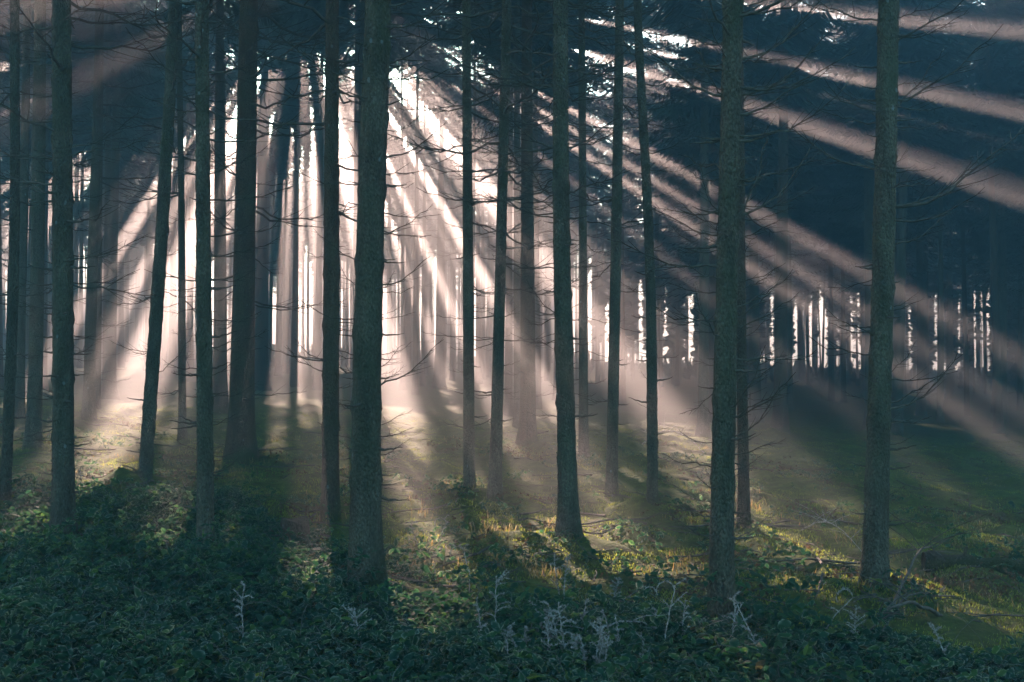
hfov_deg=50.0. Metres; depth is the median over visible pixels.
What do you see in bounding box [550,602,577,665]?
frosted stalk
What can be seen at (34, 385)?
spruce tree
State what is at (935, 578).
bracken
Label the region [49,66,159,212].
spruce tree
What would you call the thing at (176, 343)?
spruce tree
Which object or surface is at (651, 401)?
spruce tree
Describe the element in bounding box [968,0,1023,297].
spruce tree
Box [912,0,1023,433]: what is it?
spruce tree
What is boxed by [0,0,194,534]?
spruce tree
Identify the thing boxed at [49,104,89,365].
spruce tree
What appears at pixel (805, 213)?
spruce tree
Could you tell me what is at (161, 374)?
spruce tree
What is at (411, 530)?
frosted stalk
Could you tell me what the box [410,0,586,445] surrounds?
spruce tree
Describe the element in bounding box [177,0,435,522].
spruce tree
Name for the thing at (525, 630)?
frosted stalk
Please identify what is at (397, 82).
sky
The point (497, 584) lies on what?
frosted stalk
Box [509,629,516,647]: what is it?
frosted stalk
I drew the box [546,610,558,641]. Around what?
frosted stalk
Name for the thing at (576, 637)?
frosted stalk
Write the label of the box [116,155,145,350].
spruce tree
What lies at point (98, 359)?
spruce tree
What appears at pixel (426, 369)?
spruce tree
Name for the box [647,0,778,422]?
spruce tree
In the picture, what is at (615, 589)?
frosted stalk
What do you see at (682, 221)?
spruce tree
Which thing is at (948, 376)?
spruce tree
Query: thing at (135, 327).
woods
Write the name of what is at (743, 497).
spruce tree
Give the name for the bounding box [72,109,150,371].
spruce tree
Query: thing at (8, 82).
spruce tree
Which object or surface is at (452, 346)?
spruce tree
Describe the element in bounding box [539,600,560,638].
frosted stalk
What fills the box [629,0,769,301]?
spruce tree
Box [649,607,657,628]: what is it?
frosted stalk
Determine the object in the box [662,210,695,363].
spruce tree
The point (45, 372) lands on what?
spruce tree
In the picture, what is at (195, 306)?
spruce tree
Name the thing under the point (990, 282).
spruce tree
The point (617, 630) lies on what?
frosted stalk
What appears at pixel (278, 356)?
spruce tree
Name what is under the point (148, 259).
spruce tree
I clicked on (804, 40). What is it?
spruce tree
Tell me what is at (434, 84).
spruce tree
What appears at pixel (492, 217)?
spruce tree
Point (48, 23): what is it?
spruce tree
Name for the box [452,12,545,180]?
spruce tree
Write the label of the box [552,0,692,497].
spruce tree
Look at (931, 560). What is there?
fallen log
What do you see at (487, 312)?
spruce tree
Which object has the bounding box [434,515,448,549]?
frosted stalk
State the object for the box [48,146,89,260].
spruce tree
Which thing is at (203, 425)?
spruce tree
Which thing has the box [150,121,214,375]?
spruce tree
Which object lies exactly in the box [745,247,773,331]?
spruce tree
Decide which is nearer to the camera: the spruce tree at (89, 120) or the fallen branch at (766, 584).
the fallen branch at (766, 584)
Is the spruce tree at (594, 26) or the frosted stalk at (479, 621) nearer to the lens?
the frosted stalk at (479, 621)
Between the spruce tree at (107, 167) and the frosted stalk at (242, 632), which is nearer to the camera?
the frosted stalk at (242, 632)
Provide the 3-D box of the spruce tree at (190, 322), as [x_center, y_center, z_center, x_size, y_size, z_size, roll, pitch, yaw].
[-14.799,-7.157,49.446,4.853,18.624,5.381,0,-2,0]
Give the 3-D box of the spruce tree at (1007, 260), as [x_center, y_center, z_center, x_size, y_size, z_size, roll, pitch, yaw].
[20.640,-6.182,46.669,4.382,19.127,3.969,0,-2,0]
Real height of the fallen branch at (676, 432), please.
0.698 m
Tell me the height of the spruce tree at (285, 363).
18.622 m
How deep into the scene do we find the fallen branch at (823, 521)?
10.83 m
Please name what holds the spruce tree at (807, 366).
on the ground at (816, 411)
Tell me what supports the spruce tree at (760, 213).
on the ground at (816, 411)
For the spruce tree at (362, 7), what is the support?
on the ground at (816, 411)
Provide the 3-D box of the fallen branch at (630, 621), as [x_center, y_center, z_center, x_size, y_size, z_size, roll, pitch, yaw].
[0.643,1.625,6.175,0.736,0.221,0.308,1,-2,-18]
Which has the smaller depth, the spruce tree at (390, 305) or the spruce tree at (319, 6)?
the spruce tree at (319, 6)
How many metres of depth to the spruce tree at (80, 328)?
59.14 m
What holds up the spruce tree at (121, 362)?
on the ground at (816, 411)
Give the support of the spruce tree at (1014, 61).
on the ground at (816, 411)
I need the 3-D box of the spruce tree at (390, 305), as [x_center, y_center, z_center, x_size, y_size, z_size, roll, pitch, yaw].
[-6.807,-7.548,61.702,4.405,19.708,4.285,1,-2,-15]
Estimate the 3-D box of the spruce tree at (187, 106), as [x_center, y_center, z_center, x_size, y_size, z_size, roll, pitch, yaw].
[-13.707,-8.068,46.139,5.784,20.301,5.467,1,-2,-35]
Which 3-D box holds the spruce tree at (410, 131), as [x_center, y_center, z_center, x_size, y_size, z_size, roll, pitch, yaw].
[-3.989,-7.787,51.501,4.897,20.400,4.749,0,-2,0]
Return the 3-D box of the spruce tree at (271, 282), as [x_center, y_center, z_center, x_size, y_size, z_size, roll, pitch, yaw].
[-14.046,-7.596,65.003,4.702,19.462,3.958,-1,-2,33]
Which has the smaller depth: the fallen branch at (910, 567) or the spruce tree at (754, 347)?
the fallen branch at (910, 567)
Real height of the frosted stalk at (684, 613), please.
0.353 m
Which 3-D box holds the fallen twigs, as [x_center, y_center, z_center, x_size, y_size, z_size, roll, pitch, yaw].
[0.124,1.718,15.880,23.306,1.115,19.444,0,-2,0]
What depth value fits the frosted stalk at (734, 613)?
6.26 m
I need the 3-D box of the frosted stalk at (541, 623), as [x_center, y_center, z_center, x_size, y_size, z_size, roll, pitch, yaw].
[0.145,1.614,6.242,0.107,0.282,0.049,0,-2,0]
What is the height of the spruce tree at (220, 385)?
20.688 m
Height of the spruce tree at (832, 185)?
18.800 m
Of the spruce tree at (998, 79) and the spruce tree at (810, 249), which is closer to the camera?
the spruce tree at (998, 79)
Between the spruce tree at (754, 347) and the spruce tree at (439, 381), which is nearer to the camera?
the spruce tree at (754, 347)
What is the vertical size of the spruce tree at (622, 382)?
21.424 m
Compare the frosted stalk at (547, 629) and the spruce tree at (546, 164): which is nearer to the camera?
the frosted stalk at (547, 629)
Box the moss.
[0,402,1023,681]
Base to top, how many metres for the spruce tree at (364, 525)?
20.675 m
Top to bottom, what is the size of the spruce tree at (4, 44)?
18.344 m
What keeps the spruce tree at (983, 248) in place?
on the ground at (816, 411)
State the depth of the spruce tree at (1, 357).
34.95 m
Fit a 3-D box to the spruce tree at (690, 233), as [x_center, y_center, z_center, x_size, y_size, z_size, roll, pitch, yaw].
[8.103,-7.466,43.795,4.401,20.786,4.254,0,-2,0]
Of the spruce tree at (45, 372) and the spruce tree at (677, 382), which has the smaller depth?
the spruce tree at (45, 372)
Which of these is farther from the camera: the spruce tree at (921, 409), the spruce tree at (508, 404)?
the spruce tree at (921, 409)
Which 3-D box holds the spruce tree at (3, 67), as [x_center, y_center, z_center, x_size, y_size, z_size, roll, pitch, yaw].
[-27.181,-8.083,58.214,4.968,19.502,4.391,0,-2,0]
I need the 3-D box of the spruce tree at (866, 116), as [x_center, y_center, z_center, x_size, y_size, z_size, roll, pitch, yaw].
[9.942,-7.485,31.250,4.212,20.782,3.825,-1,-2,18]
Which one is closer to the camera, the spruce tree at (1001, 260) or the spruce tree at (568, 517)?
the spruce tree at (568, 517)
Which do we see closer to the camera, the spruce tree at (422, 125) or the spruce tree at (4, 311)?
the spruce tree at (422, 125)
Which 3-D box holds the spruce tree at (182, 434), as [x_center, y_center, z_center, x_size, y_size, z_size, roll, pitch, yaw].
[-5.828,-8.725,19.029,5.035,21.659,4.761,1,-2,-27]
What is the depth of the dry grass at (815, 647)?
6.30 m
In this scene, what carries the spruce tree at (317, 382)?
on the ground at (816, 411)
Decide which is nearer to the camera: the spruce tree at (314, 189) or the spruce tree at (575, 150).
the spruce tree at (575, 150)
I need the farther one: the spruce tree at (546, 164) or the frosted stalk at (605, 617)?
the spruce tree at (546, 164)
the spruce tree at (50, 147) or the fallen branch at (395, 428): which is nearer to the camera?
the fallen branch at (395, 428)
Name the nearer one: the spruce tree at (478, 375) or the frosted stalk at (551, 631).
the frosted stalk at (551, 631)
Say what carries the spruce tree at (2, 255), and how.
on the ground at (816, 411)
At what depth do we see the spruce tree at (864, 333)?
59.53 m
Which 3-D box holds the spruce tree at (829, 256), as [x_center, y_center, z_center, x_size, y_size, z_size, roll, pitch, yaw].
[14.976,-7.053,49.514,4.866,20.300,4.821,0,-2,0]
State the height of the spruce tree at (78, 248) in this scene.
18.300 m
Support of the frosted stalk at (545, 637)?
on the ground at (816, 411)
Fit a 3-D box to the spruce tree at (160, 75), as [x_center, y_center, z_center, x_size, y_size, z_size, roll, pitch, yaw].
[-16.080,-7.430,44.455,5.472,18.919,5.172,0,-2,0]
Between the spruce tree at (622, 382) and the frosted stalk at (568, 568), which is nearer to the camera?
the frosted stalk at (568, 568)
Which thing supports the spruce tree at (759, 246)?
on the ground at (816, 411)
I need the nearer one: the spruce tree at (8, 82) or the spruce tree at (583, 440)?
the spruce tree at (583, 440)
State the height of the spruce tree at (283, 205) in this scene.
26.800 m
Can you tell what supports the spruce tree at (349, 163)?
on the ground at (816, 411)
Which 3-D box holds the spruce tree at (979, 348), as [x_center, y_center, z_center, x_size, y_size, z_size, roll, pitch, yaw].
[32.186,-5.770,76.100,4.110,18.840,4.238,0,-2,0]
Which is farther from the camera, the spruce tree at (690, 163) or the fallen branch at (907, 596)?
the spruce tree at (690, 163)
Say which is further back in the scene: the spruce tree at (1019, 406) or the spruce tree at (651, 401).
the spruce tree at (1019, 406)
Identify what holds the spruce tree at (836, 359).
on the ground at (816, 411)
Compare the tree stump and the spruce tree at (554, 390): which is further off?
the spruce tree at (554, 390)
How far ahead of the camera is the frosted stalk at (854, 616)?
6.36 m
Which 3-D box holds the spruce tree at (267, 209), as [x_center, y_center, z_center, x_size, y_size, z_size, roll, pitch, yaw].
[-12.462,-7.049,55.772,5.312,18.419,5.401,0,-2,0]
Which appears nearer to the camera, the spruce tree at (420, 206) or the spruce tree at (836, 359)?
the spruce tree at (420, 206)
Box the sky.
[1,0,989,370]
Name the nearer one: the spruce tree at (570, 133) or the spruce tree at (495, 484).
the spruce tree at (495, 484)
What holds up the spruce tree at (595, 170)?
on the ground at (816, 411)
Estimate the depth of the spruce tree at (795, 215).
54.81 m
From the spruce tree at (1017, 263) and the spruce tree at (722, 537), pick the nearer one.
the spruce tree at (722, 537)
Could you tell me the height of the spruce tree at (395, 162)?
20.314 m
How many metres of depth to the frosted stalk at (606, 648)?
5.52 m
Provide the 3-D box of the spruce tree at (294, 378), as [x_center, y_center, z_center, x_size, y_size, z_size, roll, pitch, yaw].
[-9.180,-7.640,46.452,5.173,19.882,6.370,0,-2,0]
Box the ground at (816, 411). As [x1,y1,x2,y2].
[0,349,1023,681]
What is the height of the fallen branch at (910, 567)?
0.786 m
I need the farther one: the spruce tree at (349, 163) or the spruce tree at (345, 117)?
the spruce tree at (349, 163)
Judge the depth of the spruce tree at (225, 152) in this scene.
55.40 m
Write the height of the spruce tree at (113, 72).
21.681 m
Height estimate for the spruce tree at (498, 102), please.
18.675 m
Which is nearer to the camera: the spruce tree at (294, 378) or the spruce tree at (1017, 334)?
the spruce tree at (294, 378)
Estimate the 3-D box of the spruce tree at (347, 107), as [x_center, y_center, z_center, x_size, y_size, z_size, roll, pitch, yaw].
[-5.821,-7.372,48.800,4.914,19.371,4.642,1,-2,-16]
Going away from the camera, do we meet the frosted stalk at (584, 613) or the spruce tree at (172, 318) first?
the frosted stalk at (584, 613)
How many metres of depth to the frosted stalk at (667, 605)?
5.95 m
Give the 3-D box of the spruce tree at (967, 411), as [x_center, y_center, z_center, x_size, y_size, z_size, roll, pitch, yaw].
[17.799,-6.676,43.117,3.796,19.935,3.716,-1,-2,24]
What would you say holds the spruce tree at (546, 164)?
on the ground at (816, 411)
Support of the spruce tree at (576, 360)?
on the ground at (816, 411)
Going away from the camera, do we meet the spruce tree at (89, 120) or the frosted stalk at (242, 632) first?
the frosted stalk at (242, 632)
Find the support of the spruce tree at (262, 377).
on the ground at (816, 411)
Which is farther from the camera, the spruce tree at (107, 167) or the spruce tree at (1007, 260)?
the spruce tree at (1007, 260)
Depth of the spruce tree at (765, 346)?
72.81 m
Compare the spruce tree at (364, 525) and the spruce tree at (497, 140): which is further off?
the spruce tree at (497, 140)
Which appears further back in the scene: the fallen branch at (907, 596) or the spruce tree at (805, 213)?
the spruce tree at (805, 213)
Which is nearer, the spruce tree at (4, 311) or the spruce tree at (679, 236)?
the spruce tree at (679, 236)
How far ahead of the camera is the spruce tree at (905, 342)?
59.92 m
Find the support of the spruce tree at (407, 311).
on the ground at (816, 411)
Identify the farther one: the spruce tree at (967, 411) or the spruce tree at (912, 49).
the spruce tree at (967, 411)
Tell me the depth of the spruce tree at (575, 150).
57.34 m
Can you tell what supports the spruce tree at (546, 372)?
on the ground at (816, 411)
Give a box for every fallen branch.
[381,413,416,438]
[557,614,672,635]
[640,418,703,452]
[706,575,825,593]
[787,497,893,551]
[847,549,977,630]
[851,493,1004,613]
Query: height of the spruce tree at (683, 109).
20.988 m
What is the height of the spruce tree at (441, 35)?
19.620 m
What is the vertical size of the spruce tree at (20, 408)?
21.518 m
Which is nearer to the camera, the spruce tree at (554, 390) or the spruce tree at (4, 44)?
the spruce tree at (4, 44)
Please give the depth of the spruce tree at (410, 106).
58.66 m
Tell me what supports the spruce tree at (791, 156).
on the ground at (816, 411)
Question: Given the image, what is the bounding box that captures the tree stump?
[280,515,311,539]
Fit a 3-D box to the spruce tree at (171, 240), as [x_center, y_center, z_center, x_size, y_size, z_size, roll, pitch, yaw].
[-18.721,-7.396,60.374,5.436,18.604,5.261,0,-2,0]
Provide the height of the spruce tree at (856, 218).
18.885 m
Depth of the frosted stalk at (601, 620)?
6.04 m
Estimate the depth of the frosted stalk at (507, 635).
5.69 m
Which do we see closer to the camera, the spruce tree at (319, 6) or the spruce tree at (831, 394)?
the spruce tree at (319, 6)
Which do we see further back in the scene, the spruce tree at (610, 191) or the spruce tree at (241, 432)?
the spruce tree at (610, 191)
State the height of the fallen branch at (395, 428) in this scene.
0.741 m
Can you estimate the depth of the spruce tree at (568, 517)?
10.03 m
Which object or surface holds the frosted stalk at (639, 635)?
on the ground at (816, 411)
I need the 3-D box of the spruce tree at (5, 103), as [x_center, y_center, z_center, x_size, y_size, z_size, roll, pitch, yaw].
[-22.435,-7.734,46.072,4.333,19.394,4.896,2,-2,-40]
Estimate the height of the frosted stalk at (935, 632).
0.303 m
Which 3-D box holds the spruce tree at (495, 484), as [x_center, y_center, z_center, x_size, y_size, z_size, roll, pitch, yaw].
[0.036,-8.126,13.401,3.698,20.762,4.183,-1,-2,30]
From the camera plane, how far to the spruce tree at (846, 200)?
44.70 m
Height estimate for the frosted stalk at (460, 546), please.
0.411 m
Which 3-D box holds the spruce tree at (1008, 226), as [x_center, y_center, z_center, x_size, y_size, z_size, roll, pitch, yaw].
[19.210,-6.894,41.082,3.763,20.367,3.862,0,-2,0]
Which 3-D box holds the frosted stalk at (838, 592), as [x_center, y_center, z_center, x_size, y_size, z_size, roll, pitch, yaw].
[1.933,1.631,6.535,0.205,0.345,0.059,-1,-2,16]
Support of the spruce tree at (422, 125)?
on the ground at (816, 411)
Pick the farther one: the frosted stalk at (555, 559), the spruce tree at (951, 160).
the spruce tree at (951, 160)
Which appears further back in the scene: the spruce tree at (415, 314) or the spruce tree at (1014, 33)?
the spruce tree at (415, 314)
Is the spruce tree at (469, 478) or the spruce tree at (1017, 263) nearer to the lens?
the spruce tree at (469, 478)
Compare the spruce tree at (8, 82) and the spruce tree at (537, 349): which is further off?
the spruce tree at (8, 82)
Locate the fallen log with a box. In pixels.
[921,546,1023,575]
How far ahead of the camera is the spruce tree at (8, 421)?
10.39 m
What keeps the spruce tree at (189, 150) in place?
on the ground at (816, 411)
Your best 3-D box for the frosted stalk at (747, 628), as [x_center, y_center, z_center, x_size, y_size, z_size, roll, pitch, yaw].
[1.257,1.562,5.901,0.196,0.430,0.064,0,-2,12]
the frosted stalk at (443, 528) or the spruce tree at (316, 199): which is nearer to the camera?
the frosted stalk at (443, 528)
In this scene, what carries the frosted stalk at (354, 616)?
on the ground at (816, 411)
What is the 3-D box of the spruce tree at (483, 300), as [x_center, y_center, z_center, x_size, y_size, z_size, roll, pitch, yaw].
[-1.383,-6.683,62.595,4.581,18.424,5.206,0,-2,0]
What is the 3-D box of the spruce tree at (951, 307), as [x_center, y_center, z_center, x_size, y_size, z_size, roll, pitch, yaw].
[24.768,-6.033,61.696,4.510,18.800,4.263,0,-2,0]
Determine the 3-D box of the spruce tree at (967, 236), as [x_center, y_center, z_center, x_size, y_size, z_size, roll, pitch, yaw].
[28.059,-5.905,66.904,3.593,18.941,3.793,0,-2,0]
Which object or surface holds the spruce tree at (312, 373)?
on the ground at (816, 411)
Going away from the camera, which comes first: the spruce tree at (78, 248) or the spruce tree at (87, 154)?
the spruce tree at (87, 154)
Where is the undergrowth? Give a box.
[0,419,1023,681]
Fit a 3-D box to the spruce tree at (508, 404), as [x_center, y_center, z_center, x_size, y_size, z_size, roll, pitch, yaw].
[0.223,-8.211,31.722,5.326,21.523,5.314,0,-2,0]
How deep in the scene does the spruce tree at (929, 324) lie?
80.31 m
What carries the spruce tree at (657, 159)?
on the ground at (816, 411)
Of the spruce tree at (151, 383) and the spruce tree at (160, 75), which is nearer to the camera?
the spruce tree at (151, 383)
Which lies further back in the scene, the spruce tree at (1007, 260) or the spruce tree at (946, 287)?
the spruce tree at (946, 287)
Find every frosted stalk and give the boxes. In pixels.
[233,581,254,637]
[341,604,371,648]
[408,521,419,542]
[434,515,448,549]
[448,544,470,591]
[473,597,487,631]
[480,568,511,621]
[500,622,514,661]
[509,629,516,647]
[522,625,530,643]
[528,600,542,631]
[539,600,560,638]
[541,609,555,648]
[543,615,550,638]
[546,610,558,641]
[548,552,562,593]
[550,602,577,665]
[560,554,570,594]
[570,633,581,661]
[576,633,587,670]
[577,598,588,629]
[588,620,610,662]
[594,628,606,662]
[596,616,604,632]
[600,609,611,636]
[601,635,613,662]
[610,576,622,596]
[613,614,623,651]
[636,632,647,657]
[644,578,687,652]
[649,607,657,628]
[677,598,691,650]
[722,597,744,632]
[727,591,764,651]
[826,587,853,629]
[843,605,866,636]
[928,622,950,654]
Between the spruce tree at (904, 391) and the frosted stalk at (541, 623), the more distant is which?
the spruce tree at (904, 391)
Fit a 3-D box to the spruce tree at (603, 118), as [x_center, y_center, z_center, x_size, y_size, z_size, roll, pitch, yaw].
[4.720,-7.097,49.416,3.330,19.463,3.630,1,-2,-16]
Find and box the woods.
[1,49,1023,393]
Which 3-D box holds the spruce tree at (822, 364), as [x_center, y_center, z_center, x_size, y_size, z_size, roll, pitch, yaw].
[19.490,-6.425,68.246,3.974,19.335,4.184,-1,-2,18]
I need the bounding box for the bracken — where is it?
[0,415,1023,606]
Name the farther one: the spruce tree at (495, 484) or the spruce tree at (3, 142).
the spruce tree at (3, 142)
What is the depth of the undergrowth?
6.41 m
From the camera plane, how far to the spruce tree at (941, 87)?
34.05 m
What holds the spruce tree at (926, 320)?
on the ground at (816, 411)
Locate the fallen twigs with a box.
[0,408,1023,629]
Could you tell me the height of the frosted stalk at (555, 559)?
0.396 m
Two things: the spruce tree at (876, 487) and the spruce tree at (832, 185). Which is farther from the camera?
the spruce tree at (832, 185)
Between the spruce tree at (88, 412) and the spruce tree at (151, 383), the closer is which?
the spruce tree at (151, 383)
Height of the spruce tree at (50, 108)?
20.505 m
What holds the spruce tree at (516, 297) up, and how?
on the ground at (816, 411)
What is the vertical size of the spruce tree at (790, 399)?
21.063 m
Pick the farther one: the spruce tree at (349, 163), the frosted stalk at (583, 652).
the spruce tree at (349, 163)
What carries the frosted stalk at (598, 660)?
on the ground at (816, 411)
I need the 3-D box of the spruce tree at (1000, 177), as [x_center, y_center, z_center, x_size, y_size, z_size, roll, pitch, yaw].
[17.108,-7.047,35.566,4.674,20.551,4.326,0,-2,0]
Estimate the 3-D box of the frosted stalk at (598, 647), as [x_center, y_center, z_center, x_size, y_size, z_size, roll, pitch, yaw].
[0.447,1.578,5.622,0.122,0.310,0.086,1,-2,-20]
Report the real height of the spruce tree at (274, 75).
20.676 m
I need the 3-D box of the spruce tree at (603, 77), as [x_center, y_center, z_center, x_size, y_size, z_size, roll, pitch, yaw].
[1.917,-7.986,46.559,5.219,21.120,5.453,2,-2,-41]
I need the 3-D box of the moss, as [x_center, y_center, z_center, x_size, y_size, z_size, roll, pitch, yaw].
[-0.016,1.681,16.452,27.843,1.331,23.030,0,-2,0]
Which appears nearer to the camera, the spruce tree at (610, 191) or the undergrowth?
the undergrowth
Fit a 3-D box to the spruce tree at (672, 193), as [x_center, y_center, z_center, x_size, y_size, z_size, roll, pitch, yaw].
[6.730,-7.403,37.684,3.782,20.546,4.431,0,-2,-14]
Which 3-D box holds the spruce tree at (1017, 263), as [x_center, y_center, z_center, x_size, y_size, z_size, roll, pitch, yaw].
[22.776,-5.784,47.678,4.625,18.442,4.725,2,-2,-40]
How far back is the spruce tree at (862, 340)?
62.06 m
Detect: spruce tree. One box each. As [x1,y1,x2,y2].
[0,0,88,262]
[0,0,96,500]
[0,0,105,395]
[0,0,114,449]
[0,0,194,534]
[0,1,80,418]
[0,3,50,389]
[0,19,51,332]
[0,63,30,203]
[0,63,81,295]
[0,64,20,196]
[0,70,51,195]
[0,71,32,189]
[1,171,8,317]
[2,4,75,389]
[3,171,6,350]
[20,0,174,421]
[30,0,210,398]
[48,0,158,408]
[48,1,182,393]
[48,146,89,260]
[49,0,176,309]
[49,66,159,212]
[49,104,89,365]
[49,104,135,367]
[72,0,165,171]
[72,108,153,210]
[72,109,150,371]
[73,168,89,347]
[84,0,235,440]
[101,0,249,477]
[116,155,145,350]
[118,153,153,367]
[119,122,175,370]
[120,0,237,290]
[126,0,300,549]
[127,4,213,377]
[136,0,299,412]
[137,123,214,369]
[139,7,237,381]
[140,152,195,366]
[144,0,363,464]
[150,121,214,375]
[153,103,232,234]
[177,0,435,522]
[183,0,342,390]
[194,110,232,190]
[194,247,195,354]
[210,0,256,359]
[211,49,315,195]
[227,59,309,376]
[235,18,354,386]
[256,58,316,375]
[256,150,306,370]
[258,0,443,401]
[258,125,315,373]
[268,1,354,390]
[269,116,312,364]
[271,54,353,220]
[283,61,351,358]
[286,61,353,376]
[288,0,448,586]
[302,134,341,186]
[306,167,315,215]
[323,73,410,225]
[324,15,422,183]
[339,7,476,389]
[339,68,353,205]
[340,0,402,419]
[353,70,431,375]
[358,0,634,500]
[386,19,461,385]
[386,54,453,381]
[388,57,451,378]
[389,0,552,488]
[390,0,478,394]
[393,63,459,375]
[404,23,481,377]
[404,154,436,367]
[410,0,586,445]
[413,6,480,388]
[415,20,491,380]
[418,0,513,402]
[430,0,611,416]
[442,0,578,428]
[442,0,658,541]
[445,8,495,383]
[448,1,614,408]
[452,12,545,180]
[454,69,497,379]
[459,68,513,376]
[461,156,513,369]
[473,20,593,199]
[474,0,667,458]
[475,0,651,412]
[475,164,496,354]
[476,95,548,212]
[513,91,578,380]
[513,93,578,382]
[520,13,607,207]
[538,18,603,400]
[539,95,602,217]
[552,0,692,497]
[568,0,678,403]
[568,19,610,109]
[570,50,612,382]
[571,121,599,378]
[586,11,652,169]
[587,0,696,505]
[589,0,695,397]
[599,119,634,377]
[608,0,856,618]
[623,31,681,386]
[628,0,792,437]
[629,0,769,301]
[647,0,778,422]
[648,32,748,340]
[652,64,684,385]
[660,4,757,306]
[662,40,746,253]
[662,46,712,312]
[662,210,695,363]
[667,0,826,422]
[667,40,699,327]
[669,0,875,433]
[678,23,814,528]
[680,47,771,329]
[709,5,810,405]
[743,2,773,396]
[744,0,839,306]
[745,3,843,304]
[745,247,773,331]
[753,2,860,410]
[757,5,825,282]
[758,223,769,383]
[782,0,1023,590]
[791,201,816,384]
[792,11,861,401]
[792,225,827,384]
[794,13,864,402]
[798,0,941,428]
[802,0,1001,436]
[812,168,836,387]
[813,12,920,315]
[821,35,896,295]
[828,1,973,419]
[828,13,933,344]
[835,300,836,373]
[846,262,864,393]
[858,0,1018,422]
[859,247,863,392]
[863,30,976,415]
[903,208,936,397]
[904,10,971,408]
[905,236,929,393]
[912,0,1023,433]
[915,153,959,398]
[922,5,1008,415]
[928,209,955,382]
[928,226,957,321]
[930,205,973,395]
[934,0,1023,420]
[944,202,976,393]
[947,4,1022,412]
[950,0,1022,305]
[963,5,1023,314]
[964,207,1023,409]
[967,203,1022,405]
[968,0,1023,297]
[974,206,1023,307]
[978,284,980,388]
[979,57,1023,316]
[988,0,1023,153]
[1004,17,1023,291]
[1009,274,1023,394]
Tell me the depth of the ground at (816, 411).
16.47 m
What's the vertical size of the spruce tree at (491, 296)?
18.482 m
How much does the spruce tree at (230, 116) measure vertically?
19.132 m
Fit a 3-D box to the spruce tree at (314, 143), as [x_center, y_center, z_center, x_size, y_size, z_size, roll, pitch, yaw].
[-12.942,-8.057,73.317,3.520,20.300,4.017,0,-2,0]
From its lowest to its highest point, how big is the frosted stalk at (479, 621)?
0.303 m
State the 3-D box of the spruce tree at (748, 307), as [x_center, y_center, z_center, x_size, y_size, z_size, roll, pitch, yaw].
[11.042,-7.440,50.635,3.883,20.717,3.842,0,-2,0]
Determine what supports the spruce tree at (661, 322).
on the ground at (816, 411)

